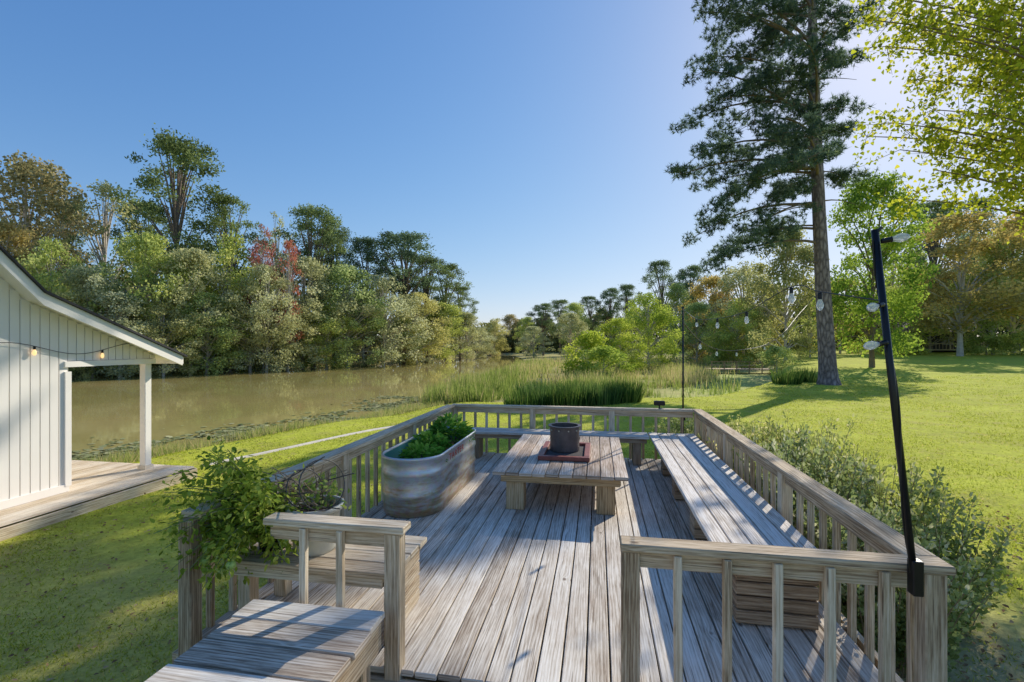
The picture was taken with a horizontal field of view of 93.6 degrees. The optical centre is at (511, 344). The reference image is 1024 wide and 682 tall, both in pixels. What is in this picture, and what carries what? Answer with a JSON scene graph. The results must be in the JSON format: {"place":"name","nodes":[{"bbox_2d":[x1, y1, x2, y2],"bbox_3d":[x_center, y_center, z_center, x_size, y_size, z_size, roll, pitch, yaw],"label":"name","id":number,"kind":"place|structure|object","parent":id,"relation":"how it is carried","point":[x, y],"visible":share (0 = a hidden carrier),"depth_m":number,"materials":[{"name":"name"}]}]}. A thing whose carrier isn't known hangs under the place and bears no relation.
{"place":"outdoors","nodes":[
{"label":"outdoors","id":0,"kind":"place"},
{"bbox_2d":[144,599,384,681],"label":"step platform","id":1,"kind":"structure","parent":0,"point":[256,640],"depth_m":2.37,"materials":[{"name":"grey wood"}]},
{"bbox_2d":[72,355,522,461],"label":"water","id":2,"kind":"structure","parent":0,"point":[105,410],"depth_m":31.79,"materials":[{"name":"brown liquid"}]},
{"bbox_2d":[123,302,208,375],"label":"broadleaf tree","id":3,"kind":"object","parent":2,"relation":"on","point":[178,324],"visible":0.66,"depth_m":51.52,"materials":[{"name":"green plant"}]},
{"bbox_2d":[72,395,417,461],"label":"lily pads","id":4,"kind":"object","parent":2,"relation":"on","point":[240,428],"visible":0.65,"depth_m":19.09,"materials":[{"name":"green plant"}]},
{"bbox_2d":[330,312,400,366],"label":"broadleaf tree","id":5,"kind":"object","parent":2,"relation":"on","point":[355,349],"visible":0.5,"depth_m":75.23,"materials":[{"name":"green plant"}]},
{"bbox_2d":[0,343,1023,681],"bbox_3d":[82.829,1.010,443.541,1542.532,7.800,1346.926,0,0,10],"label":"ground","id":6,"kind":"structure","parent":0,"point":[134,555],"depth_m":8.57,"materials":[{"name":"green plant"}]},
{"bbox_2d":[0,217,62,284],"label":"broadleaf tree","id":7,"kind":"object","parent":6,"relation":"on","point":[21,238],"visible":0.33,"depth_m":52.40,"materials":[{"name":"green plant"}]},
{"bbox_2d":[0,150,115,302],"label":"autumn tree","id":8,"kind":"object","parent":6,"relation":"on","point":[21,172],"visible":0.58,"depth_m":59.12,"materials":[{"name":"brown plant"}]},
{"bbox_2d":[16,236,104,314],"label":"broadleaf tree","id":9,"kind":"object","parent":6,"relation":"on","point":[50,279],"visible":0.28,"depth_m":48.91,"materials":[{"name":"green plant"}]},
{"bbox_2d":[0,245,196,540],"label":"white house","id":10,"kind":"structure","parent":6,"relation":"on","point":[42,472],"depth_m":8.11,"materials":[{"name":"paint"}]},
{"bbox_2d":[48,179,154,314],"bbox_3d":[-54.555,-9.860,63.726,10.810,24.000,11.441,0,0,5],"label":"bare tree","id":11,"kind":"object","parent":6,"relation":"on","point":[103,246],"visible":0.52,"depth_m":63.63,"materials":[{"name":"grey plant"}]},
{"bbox_2d":[58,264,146,377],"bbox_3d":[-43.259,-2.248,50.169,8.920,12.034,9.177,0,0,28],"label":"broadleaf tree","id":12,"kind":"object","parent":6,"relation":"on","point":[83,276],"visible":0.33,"depth_m":49.06,"materials":[{"name":"green plant"}]},
{"bbox_2d":[83,291,182,378],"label":"broadleaf tree","id":13,"kind":"object","parent":6,"relation":"on","point":[108,299],"visible":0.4,"depth_m":48.84,"materials":[{"name":"green plant"}]},
{"bbox_2d":[75,230,194,374],"bbox_3d":[-41.630,-4.465,54.081,11.275,16.702,12.439,0,0,-43],"label":"broadleaf tree","id":14,"kind":"object","parent":6,"relation":"on","point":[152,246],"visible":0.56,"depth_m":52.66,"materials":[{"name":"green plant"}]},
{"bbox_2d":[109,197,185,301],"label":"pine tree","id":15,"kind":"object","parent":6,"relation":"on","point":[119,231],"visible":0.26,"depth_m":70.52,"materials":[{"name":"green plant"}]},
{"bbox_2d":[97,123,229,300],"bbox_3d":[-46.718,-13.112,65.980,15.002,31.360,13.634,0,0,24],"label":"pine tree","id":16,"kind":"object","parent":6,"relation":"on","point":[174,147],"visible":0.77,"depth_m":64.72,"materials":[{"name":"green plant"}]},
{"bbox_2d":[137,246,245,373],"bbox_3d":[-37.671,-3.737,55.518,11.639,15.173,10.752,0,0,11],"label":"broadleaf tree","id":17,"kind":"object","parent":6,"relation":"on","point":[193,259],"visible":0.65,"depth_m":54.75,"materials":[{"name":"green plant"}]},
{"bbox_2d":[157,291,254,374],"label":"broadleaf tree","id":18,"kind":"object","parent":6,"relation":"on","point":[198,297],"visible":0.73,"depth_m":54.56,"materials":[{"name":"green plant"}]},
{"bbox_2d":[183,231,275,371],"bbox_3d":[-36.577,-5.267,62.307,12.885,18.409,12.626,0,0,6],"label":"broadleaf tree","id":19,"kind":"object","parent":6,"relation":"on","point":[229,254],"visible":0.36,"depth_m":60.48,"materials":[{"name":"green plant"}]},
{"bbox_2d":[182,191,277,306],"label":"pine tree","id":20,"kind":"object","parent":6,"relation":"on","point":[219,210],"visible":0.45,"depth_m":68.68,"materials":[{"name":"green plant"}]},
{"bbox_2d":[209,302,291,373],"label":"broadleaf tree","id":21,"kind":"object","parent":6,"relation":"on","point":[250,362],"visible":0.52,"depth_m":58.58,"materials":[{"name":"green plant"}]},
{"bbox_2d":[243,224,278,370],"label":"red tree","id":22,"kind":"object","parent":6,"relation":"on","point":[253,260],"visible":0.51,"depth_m":61.70,"materials":[{"name":"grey plant"}]},
{"bbox_2d":[216,263,308,371],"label":"broadleaf tree","id":23,"kind":"object","parent":6,"relation":"on","point":[265,294],"visible":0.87,"depth_m":58.53,"materials":[{"name":"green plant"}]},
{"bbox_2d":[77,393,449,462],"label":"bank grass","id":24,"kind":"structure","parent":6,"relation":"on","point":[169,449],"depth_m":17.14,"materials":[{"name":"green plant"}]},
{"bbox_2d":[269,239,303,370],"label":"red tree","id":25,"kind":"object","parent":6,"relation":"on","point":[287,245],"visible":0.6,"depth_m":61.99,"materials":[{"name":"grey plant"}]},
{"bbox_2d":[249,299,324,370],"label":"broadleaf tree","id":26,"kind":"object","parent":6,"relation":"on","point":[307,329],"visible":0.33,"depth_m":62.45,"materials":[{"name":"green plant"}]},
{"bbox_2d":[251,253,360,368],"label":"broadleaf tree","id":27,"kind":"object","parent":6,"relation":"on","point":[304,264],"visible":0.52,"depth_m":67.01,"materials":[{"name":"green plant"}]},
{"bbox_2d":[272,203,355,366],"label":"pine tree","id":28,"kind":"object","parent":6,"relation":"on","point":[327,220],"visible":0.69,"depth_m":72.75,"materials":[{"name":"green plant"}]},
{"bbox_2d":[290,306,367,368],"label":"broadleaf tree","id":29,"kind":"object","parent":6,"relation":"on","point":[328,328],"visible":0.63,"depth_m":67.17,"materials":[{"name":"green plant"}]},
{"bbox_2d":[314,227,365,364],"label":"pine tree","id":30,"kind":"object","parent":6,"relation":"on","point":[338,257],"visible":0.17,"depth_m":79.79,"materials":[{"name":"green plant"}]},
{"bbox_2d":[298,264,389,367],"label":"broadleaf tree","id":31,"kind":"object","parent":6,"relation":"on","point":[340,274],"visible":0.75,"depth_m":70.41,"materials":[{"name":"green plant"}]},
{"bbox_2d":[341,235,396,354],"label":"pine tree","id":32,"kind":"object","parent":6,"relation":"on","point":[360,242],"visible":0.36,"depth_m":82.41,"materials":[{"name":"green plant"}]},
{"bbox_2d":[340,272,433,366],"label":"broadleaf tree","id":33,"kind":"object","parent":6,"relation":"on","point":[403,306],"visible":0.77,"depth_m":75.05,"materials":[{"name":"green plant"}]},
{"bbox_2d":[360,229,442,363],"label":"pine tree","id":34,"kind":"object","parent":6,"relation":"on","point":[407,242],"visible":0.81,"depth_m":83.84,"materials":[{"name":"green plant"}]},
{"bbox_2d":[386,292,453,364],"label":"broadleaf tree","id":35,"kind":"object","parent":6,"relation":"on","point":[442,340],"visible":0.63,"depth_m":83.50,"materials":[{"name":"green plant"}]},
{"bbox_2d":[400,253,453,361],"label":"pine tree","id":36,"kind":"object","parent":6,"relation":"on","point":[442,271],"visible":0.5,"depth_m":91.24,"materials":[{"name":"green plant"}]},
{"bbox_2d":[420,301,470,362],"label":"broadleaf tree","id":37,"kind":"object","parent":6,"relation":"on","point":[451,311],"visible":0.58,"depth_m":90.08,"materials":[{"name":"green plant"}]},
{"bbox_2d":[421,262,472,360],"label":"pine tree","id":38,"kind":"object","parent":6,"relation":"on","point":[452,266],"visible":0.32,"depth_m":97.72,"materials":[{"name":"green plant"}]},
{"bbox_2d":[447,312,488,360],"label":"broadleaf tree","id":39,"kind":"object","parent":6,"relation":"on","point":[475,333],"visible":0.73,"depth_m":102.80,"materials":[{"name":"green plant"}]},
{"bbox_2d":[0,453,1023,681],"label":"fallen leaves","id":40,"kind":"object","parent":6,"relation":"on","point":[898,671],"visible":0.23,"depth_m":5.01,"materials":[{"name":"plant"}]},
{"bbox_2d":[514,326,552,357],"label":"broadleaf tree","id":41,"kind":"object","parent":6,"relation":"on","point":[535,330],"visible":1,"depth_m":119.32,"materials":[{"name":"green plant"}]},
{"bbox_2d":[172,452,903,681],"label":"wooden deck","id":42,"kind":"structure","parent":6,"relation":"on","point":[472,612],"depth_m":3.48,"materials":[{"name":"grey wood"}]},
{"bbox_2d":[178,404,454,656],"bbox_3d":[-1.518,1.915,5.578,0.140,1.770,5.406,0,0,10],"label":"wooden railing","id":43,"kind":"object","parent":42,"relation":"attached to","point":[189,611],"visible":0.39,"depth_m":4.05,"materials":[{"name":"grey wood"}]},
{"bbox_2d":[226,535,426,618],"bbox_3d":[-1.241,1.624,3.308,1.163,0.452,0.590,0,0,10],"label":"corner bench","id":44,"kind":"object","parent":42,"relation":"on","point":[364,565],"visible":0.44,"depth_m":3.14,"materials":[{"name":"grey wood"}]},
{"bbox_2d":[258,510,285,551],"bbox_3d":[-1.645,1.283,3.319,0.240,0.230,0.240,0,0,10],"label":"nursery pot","id":45,"kind":"object","parent":44,"relation":"on","point":[264,549],"visible":0.05,"depth_m":3.24,"materials":[{"name":"black plastic"}]},
{"bbox_2d":[149,436,306,595],"bbox_3d":[-1.776,1.079,3.046,0.998,1.037,0.690,0,0,10],"label":"tomato plant","id":46,"kind":"object","parent":45,"relation":"in","point":[246,498],"visible":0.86,"depth_m":2.99,"materials":[{"name":"green plant"}]},
{"bbox_2d":[285,495,343,556],"bbox_3d":[-1.346,1.242,3.286,0.380,0.312,0.380,0,0,10],"label":"flower pot","id":47,"kind":"object","parent":44,"relation":"on","point":[315,549],"visible":0.41,"depth_m":3.19,"materials":[{"name":"white ceramic"}]},
{"bbox_2d":[277,456,353,510],"bbox_3d":[-1.385,0.936,3.304,0.670,0.418,0.352,0,0,40],"label":"wire cage","id":48,"kind":"object","parent":47,"relation":"on","point":[302,470],"visible":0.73,"depth_m":3.23,"materials":[{"name":"metal"}]},
{"bbox_2d":[254,463,360,515],"bbox_3d":[-1.446,1.052,3.301,0.906,0.455,0.659,0,0,42],"label":"dry vine","id":49,"kind":"object","parent":48,"relation":"attached to","point":[302,488],"visible":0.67,"depth_m":3.29,"materials":[{"name":"brown plant"}]},
{"bbox_2d":[263,512,410,681],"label":"wooden railing","id":50,"kind":"object","parent":42,"relation":"attached to","point":[342,531],"visible":0.91,"depth_m":2.76,"materials":[{"name":"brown wood"}]},
{"bbox_2d":[381,426,475,517],"bbox_3d":[-0.986,1.529,6.117,0.718,0.638,2.107,0,0,10],"label":"stock tank","id":51,"kind":"object","parent":42,"relation":"on","point":[419,487],"visible":0.85,"depth_m":5.21,"materials":[{"name":"metal"}]},
{"bbox_2d":[398,440,447,461],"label":"herb plant","id":52,"kind":"object","parent":51,"relation":"in","point":[411,451],"visible":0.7,"depth_m":5.52,"materials":[{"name":"green plant"}]},
{"bbox_2d":[409,429,453,450],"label":"herb plant","id":53,"kind":"object","parent":51,"relation":"in","point":[434,439],"visible":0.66,"depth_m":6.14,"materials":[{"name":"green plant"}]},
{"bbox_2d":[427,412,475,443],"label":"herb plant","id":54,"kind":"object","parent":51,"relation":"in","point":[442,426],"visible":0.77,"depth_m":6.63,"materials":[{"name":"green plant"}]},
{"bbox_2d":[492,434,627,514],"bbox_3d":[0.698,1.625,6.275,1.461,0.451,2.251,0,0,10],"label":"table","id":55,"kind":"object","parent":42,"relation":"on","point":[520,465],"visible":0.88,"depth_m":5.39,"materials":[{"name":"grey wood"}]},
{"bbox_2d":[538,441,590,461],"bbox_3d":[0.694,1.372,6.194,0.620,0.052,0.910,0,0,10],"label":"fire tray","id":56,"kind":"object","parent":55,"relation":"on","point":[582,454],"visible":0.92,"depth_m":5.97,"materials":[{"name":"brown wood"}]},
{"bbox_2d":[548,422,580,452],"bbox_3d":[0.688,1.215,6.276,0.430,0.326,0.430,0,0,10],"label":"fire pot","id":57,"kind":"object","parent":56,"relation":"on","point":[564,437],"visible":1,"depth_m":6.12,"materials":[{"name":"metal"}]},
{"bbox_2d":[474,427,648,464],"bbox_3d":[0.698,1.625,7.707,2.878,0.450,0.410,0,0,10],"label":"back bench","id":58,"kind":"object","parent":42,"relation":"on","point":[636,439],"visible":0.45,"depth_m":7.64,"materials":[{"name":"grey wood"}]},
{"bbox_2d":[452,404,693,466],"bbox_3d":[0.916,1.890,7.962,3.960,1.720,0.130,0,0,10],"label":"wooden railing","id":59,"kind":"object","parent":42,"relation":"attached to","point":[568,411],"visible":0.44,"depth_m":7.92,"materials":[{"name":"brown wood"}]},
{"bbox_2d":[648,432,822,629],"bbox_3d":[2.102,1.618,5.314,0.690,0.438,4.606,0,0,10],"label":"long bench","id":60,"kind":"object","parent":42,"relation":"on","point":[721,498],"visible":0.86,"depth_m":3.87,"materials":[{"name":"grey wood"}]},
{"bbox_2d":[620,535,955,681],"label":"wooden railing","id":61,"kind":"object","parent":42,"relation":"attached to","point":[883,572],"visible":0.99,"depth_m":2.36,"materials":[{"name":"grey wood"}]},
{"bbox_2d":[871,226,923,596],"bbox_3d":[1.776,0.300,2.224,0.205,1.699,0.050,0,0,10],"label":"light pole","id":62,"kind":"object","parent":61,"relation":"attached to","point":[915,576],"visible":0.96,"depth_m":2.21,"materials":[{"name":"black metal"}]},
{"bbox_2d":[683,233,909,349],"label":"string lights","id":63,"kind":"object","parent":62,"relation":"hanging from","point":[873,307],"visible":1,"depth_m":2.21,"materials":[{"name":"glass"}]},
{"bbox_2d":[693,409,936,681],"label":"wooden railing","id":64,"kind":"object","parent":42,"relation":"attached to","point":[872,532],"visible":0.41,"depth_m":3.39,"materials":[{"name":"grey wood"}]},
{"bbox_2d":[525,303,559,355],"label":"pine tree","id":65,"kind":"object","parent":6,"relation":"on","point":[544,322],"visible":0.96,"depth_m":139.48,"materials":[{"name":"green plant"}]},
{"bbox_2d":[542,383,586,405],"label":"iris clump","id":66,"kind":"object","parent":6,"relation":"on","point":[565,399],"visible":0.48,"depth_m":19.93,"materials":[{"name":"green plant"}]},
{"bbox_2d":[550,312,589,358],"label":"broadleaf tree","id":67,"kind":"object","parent":6,"relation":"on","point":[568,317],"visible":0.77,"depth_m":109.14,"materials":[{"name":"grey plant"}]},
{"bbox_2d":[418,355,742,405],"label":"reeds","id":68,"kind":"object","parent":6,"relation":"on","point":[490,385],"visible":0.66,"depth_m":38.43,"materials":[{"name":"green plant"}]},
{"bbox_2d":[559,330,615,374],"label":"marsh shrub","id":69,"kind":"object","parent":6,"relation":"on","point":[589,340],"visible":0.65,"depth_m":46.98,"materials":[{"name":"green plant"}]},
{"bbox_2d":[490,301,708,352],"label":"woodland","id":70,"kind":"object","parent":6,"relation":"on","point":[554,339],"visible":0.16,"depth_m":168.48,"materials":[{"name":"green plant"}]},
{"bbox_2d":[584,382,627,405],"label":"iris clump","id":71,"kind":"object","parent":6,"relation":"on","point":[603,397],"visible":0.71,"depth_m":19.94,"materials":[{"name":"green plant"}]},
{"bbox_2d":[577,345,637,375],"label":"marsh shrub","id":72,"kind":"object","parent":6,"relation":"on","point":[618,356],"visible":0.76,"depth_m":43.34,"materials":[{"name":"green plant"}]},
{"bbox_2d":[592,287,622,345],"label":"pine tree","id":73,"kind":"object","parent":6,"relation":"on","point":[609,304],"visible":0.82,"depth_m":139.41,"materials":[{"name":"green plant"}]},
{"bbox_2d":[586,317,651,373],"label":"willow tree","id":74,"kind":"object","parent":6,"relation":"on","point":[618,327],"visible":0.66,"depth_m":53.00,"materials":[{"name":"green plant"}]},
{"bbox_2d":[599,375,648,403],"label":"iris clump","id":75,"kind":"object","parent":6,"relation":"on","point":[634,395],"visible":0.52,"depth_m":20.40,"materials":[{"name":"green plant"}]},
{"bbox_2d":[617,292,685,369],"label":"willow tree","id":76,"kind":"object","parent":6,"relation":"on","point":[660,319],"visible":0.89,"depth_m":60.92,"materials":[{"name":"green plant"}]},
{"bbox_2d":[636,259,683,354],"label":"pine tree","id":77,"kind":"object","parent":6,"relation":"on","point":[663,264],"visible":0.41,"depth_m":109.22,"materials":[{"name":"green plant"}]},
{"bbox_2d":[659,282,699,359],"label":"broadleaf tree","id":78,"kind":"object","parent":6,"relation":"on","point":[676,289],"visible":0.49,"depth_m":99.17,"materials":[{"name":"green plant"}]},
{"bbox_2d":[664,264,708,307],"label":"pine tree","id":79,"kind":"object","parent":6,"relation":"on","point":[695,269],"visible":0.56,"depth_m":104.34,"materials":[{"name":"green plant"}]},
{"bbox_2d":[667,302,725,363],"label":"broadleaf tree","id":80,"kind":"object","parent":6,"relation":"on","point":[693,309],"visible":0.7,"depth_m":77.18,"materials":[{"name":"green plant"}]},
{"bbox_2d":[675,274,741,359],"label":"autumn tree","id":81,"kind":"object","parent":6,"relation":"on","point":[697,293],"visible":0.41,"depth_m":84.83,"materials":[{"name":"green plant"}]},
{"bbox_2d":[701,298,773,367],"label":"broadleaf tree","id":82,"kind":"object","parent":6,"relation":"on","point":[735,322],"visible":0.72,"depth_m":69.17,"materials":[{"name":"green plant"}]},
{"bbox_2d":[708,260,782,363],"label":"broadleaf tree","id":83,"kind":"object","parent":6,"relation":"on","point":[727,280],"visible":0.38,"depth_m":78.79,"materials":[{"name":"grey plant"}]},
{"bbox_2d":[734,282,796,351],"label":"broadleaf tree","id":84,"kind":"object","parent":6,"relation":"on","point":[769,316],"visible":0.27,"depth_m":71.06,"materials":[{"name":"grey plant"}]},
{"bbox_2d":[663,0,892,384],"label":"pine tree","id":85,"kind":"object","parent":6,"relation":"on","point":[809,110],"visible":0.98,"depth_m":28.06,"materials":[{"name":"green plant"}]},
{"bbox_2d":[753,346,803,372],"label":"hedge shrub","id":86,"kind":"object","parent":6,"relation":"on","point":[773,351],"visible":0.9,"depth_m":51.54,"materials":[{"name":"green plant"}]},
{"bbox_2d":[736,229,834,359],"bbox_3d":[33.064,-5.902,58.199,11.452,16.476,10.380,0,0,-43],"label":"sycamore tree","id":87,"kind":"object","parent":6,"relation":"on","point":[791,251],"visible":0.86,"depth_m":56.76,"materials":[{"name":"green plant"}]},
{"bbox_2d":[731,424,847,497],"bbox_3d":[3.283,1.723,5.809,1.253,1.521,1.284,0,0,-38],"label":"leafy shrub","id":88,"kind":"object","parent":6,"relation":"on","point":[799,444],"visible":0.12,"depth_m":5.72,"materials":[{"name":"green plant"}]},
{"bbox_2d":[736,436,881,538],"bbox_3d":[3.106,1.751,5.059,1.236,1.444,1.141,0,0,-23],"label":"leafy shrub","id":89,"kind":"object","parent":6,"relation":"on","point":[823,473],"visible":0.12,"depth_m":4.93,"materials":[{"name":"green plant"}]},
{"bbox_2d":[765,411,856,484],"bbox_3d":[3.915,1.706,6.558,1.284,1.556,1.253,0,0,-35],"label":"leafy shrub","id":90,"kind":"object","parent":6,"relation":"on","point":[801,434],"visible":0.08,"depth_m":6.53,"materials":[{"name":"green plant"}]},
{"bbox_2d":[788,438,888,512],"bbox_3d":[3.856,1.796,5.791,1.160,1.315,1.304,0,0,34],"label":"leafy shrub","id":91,"kind":"object","parent":6,"relation":"on","point":[852,451],"visible":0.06,"depth_m":5.61,"materials":[{"name":"green plant"}]},
{"bbox_2d":[761,473,938,620],"bbox_3d":[3.025,1.835,4.242,1.284,1.278,1.253,0,0,10],"label":"leafy shrub","id":92,"kind":"object","parent":6,"relation":"on","point":[876,512],"visible":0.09,"depth_m":4.20,"materials":[{"name":"green plant"}]},
{"bbox_2d":[684,277,1023,358],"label":"woodland","id":93,"kind":"object","parent":6,"relation":"on","point":[855,338],"visible":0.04,"depth_m":94.83,"materials":[{"name":"green plant"}]},
{"bbox_2d":[811,170,946,367],"bbox_3d":[32.924,-6.624,43.834,9.656,18.219,10.379,0,0,26],"label":"maple tree","id":94,"kind":"object","parent":6,"relation":"on","point":[884,187],"visible":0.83,"depth_m":42.85,"materials":[{"name":"green plant"}]},
{"bbox_2d":[808,449,974,553],"bbox_3d":[3.700,1.780,4.842,1.304,1.328,1.160,0,0,17],"label":"leafy shrub","id":95,"kind":"object","parent":6,"relation":"on","point":[923,507],"visible":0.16,"depth_m":4.75,"materials":[{"name":"green plant"}]},
{"bbox_2d":[861,285,945,353],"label":"broadleaf tree","id":96,"kind":"object","parent":6,"relation":"on","point":[904,329],"visible":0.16,"depth_m":68.41,"materials":[{"name":"green plant"}]},
{"bbox_2d":[804,501,1006,681],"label":"leafy shrub","id":97,"kind":"object","parent":6,"relation":"on","point":[956,603],"visible":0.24,"depth_m":3.46,"materials":[{"name":"green plant"}]},
{"bbox_2d":[876,321,988,351],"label":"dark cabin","id":98,"kind":"object","parent":6,"relation":"on","point":[940,346],"visible":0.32,"depth_m":72.54,"materials":[{"name":"brown wood"}]},
{"bbox_2d":[844,0,1023,249],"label":"maple tree","id":99,"kind":"object","parent":6,"relation":"on","point":[995,24],"visible":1,"depth_m":11.96,"materials":[{"name":"green plant"}]},
{"bbox_2d":[887,198,984,315],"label":"pine tree","id":100,"kind":"object","parent":6,"relation":"on","point":[936,209],"visible":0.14,"depth_m":76.88,"materials":[{"name":"green plant"}]},
{"bbox_2d":[856,490,1023,634],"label":"leafy shrub","id":101,"kind":"object","parent":6,"relation":"on","point":[940,529],"visible":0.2,"depth_m":4.03,"materials":[{"name":"green plant"}]},
{"bbox_2d":[893,208,1023,355],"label":"autumn tree","id":102,"kind":"object","parent":6,"relation":"on","point":[962,297],"visible":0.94,"depth_m":58.60,"materials":[{"name":"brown plant"}]},
{"bbox_2d":[941,241,1023,354],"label":"broadleaf tree","id":103,"kind":"object","parent":6,"relation":"on","point":[990,258],"visible":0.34,"depth_m":61.10,"materials":[{"name":"green plant"}]},
{"bbox_2d":[974,205,1023,327],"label":"autumn tree","id":104,"kind":"object","parent":6,"relation":"on","point":[1007,226],"visible":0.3,"depth_m":61.09,"materials":[{"name":"orange plant"}]},
{"bbox_2d":[0,0,1023,342],"label":"sky","id":105,"kind":"structure","parent":0,"point":[533,145],"materials":[{"name":"blue"}]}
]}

